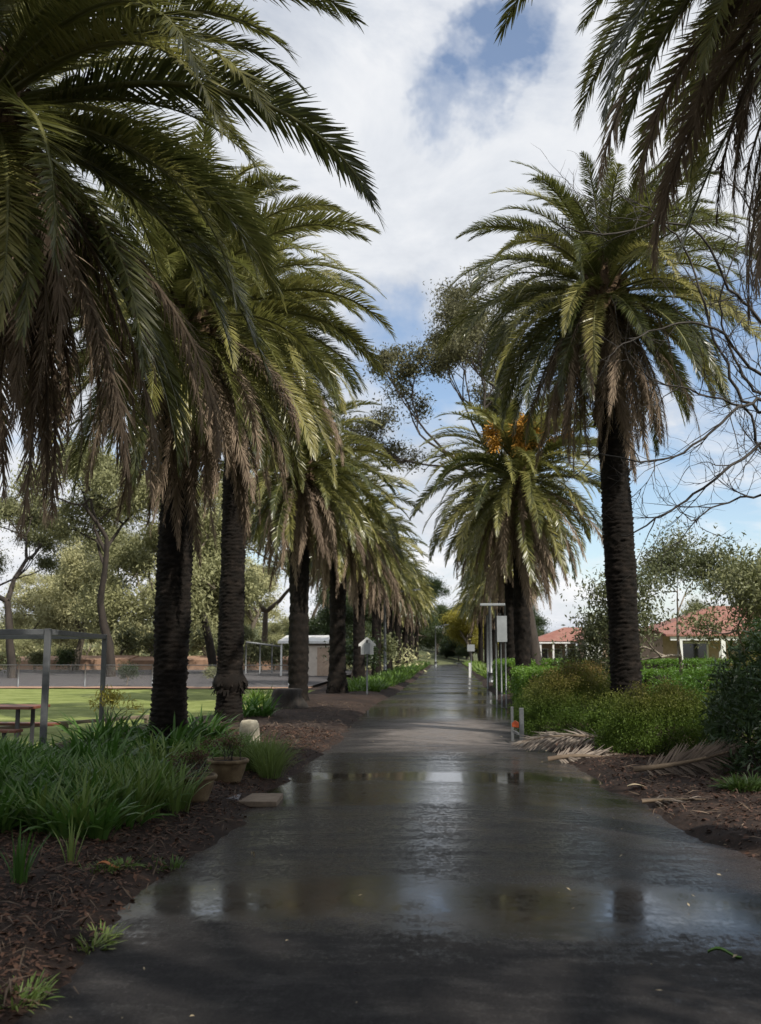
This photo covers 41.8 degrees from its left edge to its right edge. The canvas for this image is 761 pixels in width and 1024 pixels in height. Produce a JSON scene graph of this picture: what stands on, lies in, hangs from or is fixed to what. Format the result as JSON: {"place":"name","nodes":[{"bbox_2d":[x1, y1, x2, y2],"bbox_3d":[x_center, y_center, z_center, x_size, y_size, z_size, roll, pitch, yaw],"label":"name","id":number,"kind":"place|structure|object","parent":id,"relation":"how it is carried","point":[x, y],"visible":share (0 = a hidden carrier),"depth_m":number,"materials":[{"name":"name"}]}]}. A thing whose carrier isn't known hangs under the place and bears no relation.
{"place":"outdoors","nodes":[
{"label":"outdoors","id":0,"kind":"place"},
{"bbox_2d":[1,655,287,669],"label":"earth bank","id":1,"kind":"structure","parent":0,"point":[91,661],"depth_m":77.26,"materials":[{"name":"brown soil"}]},
{"bbox_2d":[189,624,217,655],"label":"shrub","id":2,"kind":"object","parent":1,"relation":"on","point":[199,643],"visible":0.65,"depth_m":79.38,"materials":[{"name":"green plant"}]},
{"bbox_2d":[0,688,313,747],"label":"lawn","id":3,"kind":"structure","parent":0,"point":[72,703],"depth_m":30.44,"materials":[{"name":"green plant"}]},
{"bbox_2d":[0,704,60,747],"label":"picnic table","id":4,"kind":"object","parent":3,"relation":"on","point":[17,723],"visible":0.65,"depth_m":15.42,"materials":[{"name":"paint"}]},
{"bbox_2d":[0,629,106,746],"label":"steel frame","id":5,"kind":"object","parent":3,"relation":"on","point":[47,635],"visible":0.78,"depth_m":14.88,"materials":[{"name":"metal"}]},
{"bbox_2d":[0,715,150,734],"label":"timber rail","id":6,"kind":"object","parent":3,"relation":"on","point":[64,723],"visible":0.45,"depth_m":20.55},
{"bbox_2d":[0,686,310,688],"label":"litter strip","id":7,"kind":"object","parent":3,"relation":"on","point":[120,687],"visible":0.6,"depth_m":43.95,"materials":[{"name":"brown plant"}]},
{"bbox_2d":[0,664,288,686],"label":"chain link fence","id":8,"kind":"object","parent":7,"relation":"on","point":[18,679],"visible":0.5,"depth_m":44.49,"materials":[{"name":"silver metal"}]},
{"bbox_2d":[0,670,351,686],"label":"car park","id":9,"kind":"structure","parent":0,"point":[145,680],"depth_m":55.53,"materials":[{"name":"asphalt"}]},
{"bbox_2d":[0,510,69,585],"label":"gum tree","id":10,"kind":"object","parent":9,"relation":"on","point":[49,563],"visible":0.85,"depth_m":65.74,"materials":[{"name":"green plant"}]},
{"bbox_2d":[0,485,76,677],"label":"gum tree","id":11,"kind":"object","parent":9,"relation":"on","point":[10,652],"visible":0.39,"depth_m":62.30,"materials":[{"name":"green plant"}]},
{"bbox_2d":[50,645,81,671],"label":"shrub","id":12,"kind":"object","parent":9,"relation":"on","point":[65,657],"visible":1,"depth_m":70.76,"materials":[{"name":"green plant"}]},
{"bbox_2d":[0,537,136,669],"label":"gum tree","id":13,"kind":"object","parent":9,"relation":"on","point":[44,604],"visible":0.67,"depth_m":71.85,"materials":[{"name":"green plant"}]},
{"bbox_2d":[1,432,203,676],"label":"gum tree","id":14,"kind":"object","parent":9,"relation":"on","point":[96,510],"visible":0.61,"depth_m":60.92,"materials":[{"name":"green plant"}]},
{"bbox_2d":[60,497,277,645],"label":"gum tree","id":15,"kind":"object","parent":9,"relation":"on","point":[205,587],"visible":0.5,"depth_m":64.88,"materials":[{"name":"green plant"}]},
{"bbox_2d":[106,467,284,670],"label":"gum tree","id":16,"kind":"object","parent":9,"relation":"on","point":[210,648],"visible":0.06,"depth_m":70.54,"materials":[{"name":"green plant"}]},
{"bbox_2d":[243,634,271,670],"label":"shrub","id":17,"kind":"object","parent":9,"relation":"on","point":[250,649],"visible":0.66,"depth_m":73.47,"materials":[{"name":"green plant"}]},
{"bbox_2d":[251,639,288,670],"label":"shrub","id":18,"kind":"object","parent":9,"relation":"on","point":[265,654],"visible":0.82,"depth_m":71.31,"materials":[{"name":"green plant"}]},
{"bbox_2d":[278,635,329,675],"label":"shed","id":19,"kind":"structure","parent":9,"relation":"on","point":[318,666],"depth_m":61.80,"materials":[{"name":"white paint"}]},
{"bbox_2d":[317,647,329,675],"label":"door","id":20,"kind":"structure","parent":19,"relation":"in","point":[322,668],"depth_m":61.73,"materials":[{"name":"beige paint"}]},
{"bbox_2d":[276,591,367,646],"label":"gum tree","id":21,"kind":"object","parent":9,"relation":"on","point":[319,625],"visible":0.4,"depth_m":72.79,"materials":[{"name":"green plant"}]},
{"bbox_2d":[0,665,431,1023],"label":"garden soil","id":22,"kind":"structure","parent":0,"point":[318,694],"depth_m":7.58,"materials":[{"name":"brown soil"}]},
{"bbox_2d":[0,819,54,883],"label":"grass tuft","id":23,"kind":"object","parent":22,"relation":"on","point":[19,873],"visible":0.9,"depth_m":6.51,"materials":[{"name":"green plant"}]},
{"bbox_2d":[0,969,62,1013],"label":"weed","id":24,"kind":"object","parent":22,"relation":"on","point":[35,994],"visible":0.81,"depth_m":4.64,"materials":[{"name":"green plant"}]},
{"bbox_2d":[53,814,86,862],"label":"grass tuft","id":25,"kind":"object","parent":22,"relation":"on","point":[70,853],"visible":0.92,"depth_m":7.17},
{"bbox_2d":[75,920,132,954],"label":"weed","id":26,"kind":"object","parent":22,"relation":"on","point":[100,939],"visible":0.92,"depth_m":5.60,"materials":[{"name":"green plant"}]},
{"bbox_2d":[0,731,212,840],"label":"strap leaf bed","id":27,"kind":"object","parent":22,"relation":"on","point":[27,765],"visible":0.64,"depth_m":8.97,"materials":[{"name":"green plant"}]},
{"bbox_2d":[35,723,179,762],"bbox_3d":[-3.744,3.073,13.156,2.104,0.642,2.506,-1,-8,4],"label":"agapanthus","id":28,"kind":"object","parent":22,"relation":"on","point":[112,742],"visible":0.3,"depth_m":13.01,"materials":[{"name":"green plant"}]},
{"bbox_2d":[87,685,143,726],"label":"young shrub","id":29,"kind":"object","parent":22,"relation":"on","point":[112,699],"visible":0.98,"depth_m":19.44,"materials":[{"name":"green plant"}]},
{"bbox_2d":[32,707,226,753],"bbox_3d":[-3.544,3.321,15.269,2.989,0.762,2.653,-4,-9,24],"label":"agapanthus","id":30,"kind":"object","parent":22,"relation":"on","point":[101,729],"visible":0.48,"depth_m":15.11,"materials":[{"name":"green plant"}]},
{"bbox_2d":[118,731,197,765],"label":"agapanthus","id":31,"kind":"object","parent":22,"relation":"on","point":[162,751],"visible":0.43,"depth_m":13.00,"materials":[{"name":"green plant"}]},
{"bbox_2d":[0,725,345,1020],"bbox_3d":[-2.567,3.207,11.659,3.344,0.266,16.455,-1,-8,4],"label":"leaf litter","id":32,"kind":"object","parent":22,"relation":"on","point":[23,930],"visible":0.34,"depth_m":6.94,"materials":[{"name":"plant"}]},
{"bbox_2d":[0,701,362,1009],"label":"straw","id":33,"kind":"object","parent":22,"relation":"on","point":[56,917],"visible":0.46,"depth_m":7.28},
{"bbox_2d":[122,706,241,740],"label":"agapanthus","id":34,"kind":"object","parent":22,"relation":"on","point":[222,730],"visible":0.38,"depth_m":17.35,"materials":[{"name":"green plant"}]},
{"bbox_2d":[0,0,388,550],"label":"date palm","id":35,"kind":"object","parent":22,"relation":"on","point":[51,231],"visible":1,"depth_m":9.48,"materials":[{"name":"green plant"}]},
{"bbox_2d":[171,772,217,802],"bbox_3d":[-1.942,2.863,10.345,0.488,0.270,0.485,-1,-8,4],"label":"planter pot","id":36,"kind":"object","parent":22,"relation":"on","point":[203,793],"visible":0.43,"depth_m":10.22,"materials":[{"name":"ceramic"}]},
{"bbox_2d":[167,745,212,775],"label":"potted shrub","id":37,"kind":"object","parent":36,"relation":"in","point":[197,754],"visible":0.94,"depth_m":10.34,"materials":[{"name":"green plant"}]},
{"bbox_2d":[1,111,397,750],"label":"date palm","id":38,"kind":"object","parent":22,"relation":"on","point":[171,487],"visible":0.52,"depth_m":15.57,"materials":[{"name":"green plant"}]},
{"bbox_2d":[132,727,273,762],"bbox_3d":[-2.478,3.310,14.160,1.905,0.426,1.953,-1,-8,4],"label":"agapanthus","id":39,"kind":"object","parent":22,"relation":"on","point":[216,753],"visible":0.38,"depth_m":14.02,"materials":[{"name":"green plant"}]},
{"bbox_2d":[206,757,248,783],"bbox_3d":[-1.810,3.056,11.777,0.510,0.270,0.507,-1,-8,4],"label":"planter pot","id":40,"kind":"object","parent":22,"relation":"on","point":[228,770],"visible":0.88,"depth_m":11.61,"materials":[{"name":"ceramic"}]},
{"bbox_2d":[198,732,254,760],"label":"potted shrub","id":41,"kind":"object","parent":40,"relation":"in","point":[228,743],"visible":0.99,"depth_m":11.81,"materials":[{"name":"green plant"}]},
{"bbox_2d":[118,212,375,721],"bbox_3d":[-3.359,-0.952,22.180,6.664,11.560,6.710,-1,-8,4],"label":"date palm","id":42,"kind":"object","parent":22,"relation":"on","point":[230,684],"visible":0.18,"depth_m":21.66,"materials":[{"name":"green plant"}]},
{"bbox_2d":[211,727,308,778],"bbox_3d":[-1.484,3.060,12.793,1.207,0.624,1.658,5,-10,-34],"label":"grass tuft","id":43,"kind":"object","parent":22,"relation":"on","point":[268,760],"visible":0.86,"depth_m":12.59,"materials":[{"name":"plant"}]},
{"bbox_2d":[238,793,282,806],"bbox_3d":[-1.339,3.122,10.799,0.500,0.060,0.620,0,-8,1],"label":"paving slab","id":44,"kind":"object","parent":22,"relation":"on","point":[264,799],"depth_m":10.62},
{"bbox_2d":[242,695,283,717],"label":"agapanthus","id":45,"kind":"object","parent":22,"relation":"on","point":[253,709],"visible":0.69,"depth_m":23.00,"materials":[{"name":"green plant"}]},
{"bbox_2d":[271,688,308,708],"bbox_3d":[-2.559,5.145,26.977,1.225,0.720,1.348,7,-11,-42],"label":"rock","id":46,"kind":"object","parent":22,"relation":"on","point":[291,698],"visible":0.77,"depth_m":26.69,"materials":[{"name":"grey stone"}]},
{"bbox_2d":[196,388,402,700],"bbox_3d":[-2.578,1.167,31.309,6.724,9.906,6.843,-1,-8,4],"label":"date palm","id":47,"kind":"object","parent":22,"relation":"on","point":[293,524],"visible":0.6,"depth_m":30.77,"materials":[{"name":"green plant"}]},
{"bbox_2d":[261,444,422,693],"bbox_3d":[-1.546,2.227,36.635,6.292,9.369,6.048,-1,-8,4],"label":"date palm","id":48,"kind":"object","parent":22,"relation":"on","point":[337,680],"visible":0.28,"depth_m":36.08,"materials":[{"name":"green plant"}]},
{"bbox_2d":[309,497,423,679],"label":"date palm","id":49,"kind":"object","parent":22,"relation":"on","point":[359,609],"visible":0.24,"depth_m":46.53,"materials":[{"name":"green plant"}]},
{"bbox_2d":[345,629,388,676],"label":"shrub","id":50,"kind":"object","parent":22,"relation":"on","point":[349,645],"visible":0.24,"depth_m":55.46,"materials":[{"name":"green plant"}]},
{"bbox_2d":[352,627,405,669],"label":"shrub","id":51,"kind":"object","parent":22,"relation":"on","point":[394,650],"visible":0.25,"depth_m":65.74,"materials":[{"name":"green plant"}]},
{"bbox_2d":[347,660,431,691],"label":"roadside planting","id":52,"kind":"object","parent":22,"relation":"on","point":[379,682],"visible":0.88,"depth_m":44.77,"materials":[{"name":"green plant"}]},
{"bbox_2d":[346,551,432,670],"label":"date palm","id":53,"kind":"object","parent":22,"relation":"on","point":[389,621],"visible":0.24,"depth_m":69.45,"materials":[{"name":"green plant"}]},
{"bbox_2d":[346,516,433,676],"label":"date palm","id":54,"kind":"object","parent":22,"relation":"on","point":[376,618],"visible":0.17,"depth_m":57.53,"materials":[{"name":"green plant"}]},
{"bbox_2d":[371,559,432,667],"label":"date palm","id":55,"kind":"object","parent":22,"relation":"on","point":[397,627],"visible":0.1,"depth_m":82.25,"materials":[{"name":"green plant"}]},
{"bbox_2d":[381,579,435,664],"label":"date palm","id":56,"kind":"object","parent":22,"relation":"on","point":[405,633],"visible":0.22,"depth_m":96.00,"materials":[{"name":"green plant"}]},
{"bbox_2d":[413,596,438,659],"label":"date palm","id":57,"kind":"object","parent":22,"relation":"on","point":[416,631],"visible":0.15,"depth_m":128.78,"materials":[{"name":"green plant"}]},
{"bbox_2d":[14,658,498,688],"bbox_3d":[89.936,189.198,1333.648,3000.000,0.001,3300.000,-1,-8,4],"label":"ground","id":58,"kind":"structure","parent":0,"point":[121,688],"depth_m":47.40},
{"bbox_2d":[51,629,101,655],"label":"gum tree","id":59,"kind":"object","parent":58,"relation":"on","point":[89,641],"visible":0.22,"depth_m":83.91,"materials":[{"name":"green plant"}]},
{"bbox_2d":[45,523,156,644],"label":"gum tree","id":60,"kind":"object","parent":58,"relation":"on","point":[120,536],"visible":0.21,"depth_m":97.86,"materials":[{"name":"green plant"}]},
{"bbox_2d":[112,621,143,654],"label":"shrub","id":61,"kind":"object","parent":58,"relation":"on","point":[126,639],"visible":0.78,"depth_m":80.64,"materials":[{"name":"green plant"}]},
{"bbox_2d":[157,504,310,645],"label":"gum tree","id":62,"kind":"object","parent":58,"relation":"on","point":[265,611],"visible":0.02,"depth_m":77.71,"materials":[{"name":"brown plant"}]},
{"bbox_2d":[255,616,288,655],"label":"gum tree","id":63,"kind":"object","parent":58,"relation":"on","point":[276,630],"visible":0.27,"depth_m":87.68,"materials":[{"name":"green plant"}]},
{"bbox_2d":[401,609,448,651],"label":"tree","id":64,"kind":"object","parent":58,"relation":"on","point":[428,636],"visible":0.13,"depth_m":138.99,"materials":[{"name":"green plant"}]},
{"bbox_2d":[416,573,451,600],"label":"tree","id":65,"kind":"object","parent":58,"relation":"on","point":[437,585],"visible":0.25,"depth_m":184.17,"materials":[{"name":"green plant"}]},
{"bbox_2d":[329,262,569,664],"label":"gum tree","id":66,"kind":"object","parent":58,"relation":"on","point":[454,353],"visible":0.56,"depth_m":60.52,"materials":[{"name":"green plant"}]},
{"bbox_2d":[436,600,498,660],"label":"tree","id":67,"kind":"object","parent":58,"relation":"on","point":[460,631],"visible":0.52,"depth_m":134.42,"materials":[{"name":"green plant"}]},
{"bbox_2d":[0,622,577,667],"bbox_3d":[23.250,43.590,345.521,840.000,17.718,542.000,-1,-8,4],"label":"hills","id":68,"kind":"structure","parent":0,"point":[441,660],"depth_m":155.36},
{"bbox_2d":[6,567,59,593],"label":"gum tree","id":69,"kind":"object","parent":68,"relation":"on","point":[29,579],"visible":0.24,"depth_m":132.89,"materials":[{"name":"green plant"}]},
{"bbox_2d":[0,610,446,671],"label":"hill scrub","id":70,"kind":"object","parent":68,"relation":"on","point":[398,664],"visible":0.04,"depth_m":83.69,"materials":[{"name":"plant"}]},
{"bbox_2d":[244,550,286,629],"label":"gum tree","id":71,"kind":"object","parent":68,"relation":"on","point":[257,618],"visible":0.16,"depth_m":127.08,"materials":[{"name":"green plant"}]},
{"bbox_2d":[0,0,760,645],"label":"sky","id":72,"kind":"structure","parent":0,"point":[438,111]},
{"bbox_2d":[14,663,760,1023],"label":"road","id":73,"kind":"structure","parent":0,"point":[444,855],"depth_m":6.30,"materials":[{"name":"asphalt"}]},
{"bbox_2d":[480,603,506,707],"bbox_3d":[3.309,4.177,29.046,0.771,3.013,0.160,-1,-8,4],"label":"notice board","id":74,"kind":"object","parent":73,"relation":"on","point":[501,629],"visible":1,"depth_m":29.05,"materials":[{"name":"metal"}]},
{"bbox_2d":[538,627,607,661],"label":"house","id":75,"kind":"structure","parent":0,"point":[545,641],"depth_m":84.43,"materials":[{"name":"red brick"}]},
{"bbox_2d":[461,662,760,860],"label":"garden soil","id":76,"kind":"structure","parent":0,"point":[699,829],"depth_m":10.67,"materials":[{"name":"brown soil"}]},
{"bbox_2d":[452,579,488,664],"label":"date palm","id":77,"kind":"object","parent":76,"relation":"on","point":[464,606],"visible":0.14,"depth_m":96.62,"materials":[{"name":"green plant"}]},
{"bbox_2d":[452,588,497,662],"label":"date palm","id":78,"kind":"object","parent":76,"relation":"on","point":[480,635],"visible":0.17,"depth_m":114.39,"materials":[{"name":"green plant"}]},
{"bbox_2d":[455,560,497,660],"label":"date palm","id":79,"kind":"object","parent":76,"relation":"on","point":[485,612],"visible":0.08,"depth_m":80.78,"materials":[{"name":"green plant"}]},
{"bbox_2d":[459,551,538,657],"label":"date palm","id":80,"kind":"object","parent":76,"relation":"on","point":[468,581],"visible":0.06,"depth_m":67.20,"materials":[{"name":"green plant"}]},
{"bbox_2d":[447,486,578,658],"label":"date palm","id":81,"kind":"object","parent":76,"relation":"on","point":[508,589],"visible":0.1,"depth_m":44.26,"materials":[{"name":"green plant"}]},
{"bbox_2d":[453,516,574,615],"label":"date palm","id":82,"kind":"object","parent":76,"relation":"on","point":[535,589],"visible":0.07,"depth_m":55.06,"materials":[{"name":"green plant"}]},
{"bbox_2d":[491,658,537,693],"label":"hedge","id":83,"kind":"object","parent":76,"relation":"on","point":[510,662],"visible":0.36,"depth_m":37.50,"materials":[{"name":"green plant"}]},
{"bbox_2d":[405,381,635,667],"bbox_3d":[4.852,1.171,34.357,8.048,10.744,8.438,-1,-8,4],"label":"date palm","id":84,"kind":"object","parent":76,"relation":"on","point":[517,507],"visible":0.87,"depth_m":33.60,"materials":[{"name":"green plant"}]},
{"bbox_2d":[504,676,582,723],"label":"shrub","id":85,"kind":"object","parent":76,"relation":"on","point":[521,696],"visible":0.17,"depth_m":21.82,"materials":[{"name":"green plant"}]},
{"bbox_2d":[509,664,581,706],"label":"hedge","id":86,"kind":"object","parent":76,"relation":"on","point":[522,675],"visible":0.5,"depth_m":28.31,"materials":[{"name":"green plant"}]},
{"bbox_2d":[512,727,599,751],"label":"fallen frond","id":87,"kind":"object","parent":76,"relation":"on","point":[547,738],"visible":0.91,"depth_m":16.15,"materials":[{"name":"plant"}]},
{"bbox_2d":[509,654,610,737],"bbox_3d":[3.668,3.543,18.899,2.518,1.668,2.164,-1,-8,4],"label":"shrub","id":88,"kind":"object","parent":76,"relation":"on","point":[547,694],"visible":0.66,"depth_m":18.57,"materials":[{"name":"green plant"}]},
{"bbox_2d":[547,744,627,762],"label":"fallen frond","id":89,"kind":"object","parent":76,"relation":"on","point":[572,756],"visible":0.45,"depth_m":14.63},
{"bbox_2d":[435,147,760,710],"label":"date palm","id":90,"kind":"object","parent":76,"relation":"on","point":[584,306],"visible":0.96,"depth_m":18.28,"materials":[{"name":"green plant"}]},
{"bbox_2d":[577,685,647,742],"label":"shrub","id":91,"kind":"object","parent":76,"relation":"on","point":[600,711],"visible":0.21,"depth_m":17.02,"materials":[{"name":"green plant"}]},
{"bbox_2d":[494,0,760,330],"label":"date palm","id":92,"kind":"object","parent":76,"relation":"on","point":[713,73],"visible":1,"depth_m":8.63,"materials":[{"name":"green plant"}]},
{"bbox_2d":[505,699,760,855],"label":"straw","id":93,"kind":"object","parent":76,"relation":"on","point":[670,782],"visible":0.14,"depth_m":11.44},
{"bbox_2d":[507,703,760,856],"bbox_3d":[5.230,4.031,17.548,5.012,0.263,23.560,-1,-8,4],"label":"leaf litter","id":94,"kind":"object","parent":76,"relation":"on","point":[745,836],"visible":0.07,"depth_m":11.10,"materials":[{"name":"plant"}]},
{"bbox_2d":[539,657,741,674],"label":"hedge","id":95,"kind":"object","parent":76,"relation":"on","point":[661,662],"visible":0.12,"depth_m":36.07,"materials":[{"name":"green plant"}]},
{"bbox_2d":[521,135,760,584],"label":"bare tree","id":96,"kind":"object","parent":76,"relation":"on","point":[731,346],"visible":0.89,"depth_m":13.37,"materials":[{"name":"brown plant"}]},
{"bbox_2d":[534,517,760,689],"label":"tree","id":97,"kind":"object","parent":76,"relation":"on","point":[595,631],"visible":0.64,"depth_m":25.66,"materials":[{"name":"green plant"}]},
{"bbox_2d":[589,676,712,755],"bbox_3d":[4.349,3.210,15.390,2.251,1.387,2.122,-1,-8,4],"label":"shrub","id":98,"kind":"object","parent":76,"relation":"on","point":[668,701],"visible":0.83,"depth_m":15.02,"materials":[{"name":"green plant"}]},
{"bbox_2d":[579,665,727,702],"bbox_3d":[8.264,5.244,29.641,6.004,1.355,1.697,-1,-8,4],"label":"hedge","id":99,"kind":"object","parent":76,"relation":"on","point":[649,676],"visible":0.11,"depth_m":29.18,"materials":[{"name":"green plant"}]},
{"bbox_2d":[645,655,729,723],"bbox_3d":[6.723,3.791,20.807,2.590,1.658,2.277,-1,-8,4],"label":"shrub","id":100,"kind":"object","parent":76,"relation":"on","point":[692,672],"visible":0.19,"depth_m":20.72,"materials":[{"name":"green plant"}]},
{"bbox_2d":[633,738,743,776],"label":"fallen frond","id":101,"kind":"object","parent":76,"relation":"on","point":[692,758],"visible":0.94,"depth_m":12.21,"materials":[{"name":"plant"}]},
{"bbox_2d":[665,532,760,668],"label":"tree","id":102,"kind":"object","parent":76,"relation":"on","point":[748,601],"visible":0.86,"depth_m":23.05,"materials":[{"name":"green plant"}]},
{"bbox_2d":[693,663,760,762],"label":"shrub","id":103,"kind":"object","parent":76,"relation":"on","point":[711,699],"visible":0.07,"depth_m":13.97,"materials":[{"name":"green plant"}]},
{"bbox_2d":[695,616,760,775],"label":"shrub","id":104,"kind":"object","parent":76,"relation":"on","point":[743,680],"visible":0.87,"depth_m":12.75,"materials":[{"name":"green plant"}]},
{"bbox_2d":[705,769,760,792],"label":"weed","id":105,"kind":"object","parent":76,"relation":"on","point":[734,782],"visible":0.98,"depth_m":10.75,"materials":[{"name":"green plant"}]},
{"bbox_2d":[639,606,758,663],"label":"house","id":106,"kind":"structure","parent":0,"point":[668,640],"depth_m":43.77,"materials":[{"name":"beige brick"}]},
{"bbox_2d":[683,642,708,663],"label":"window","id":107,"kind":"structure","parent":106,"relation":"in","point":[689,652],"depth_m":43.66,"materials":[{"name":"grey glass"}]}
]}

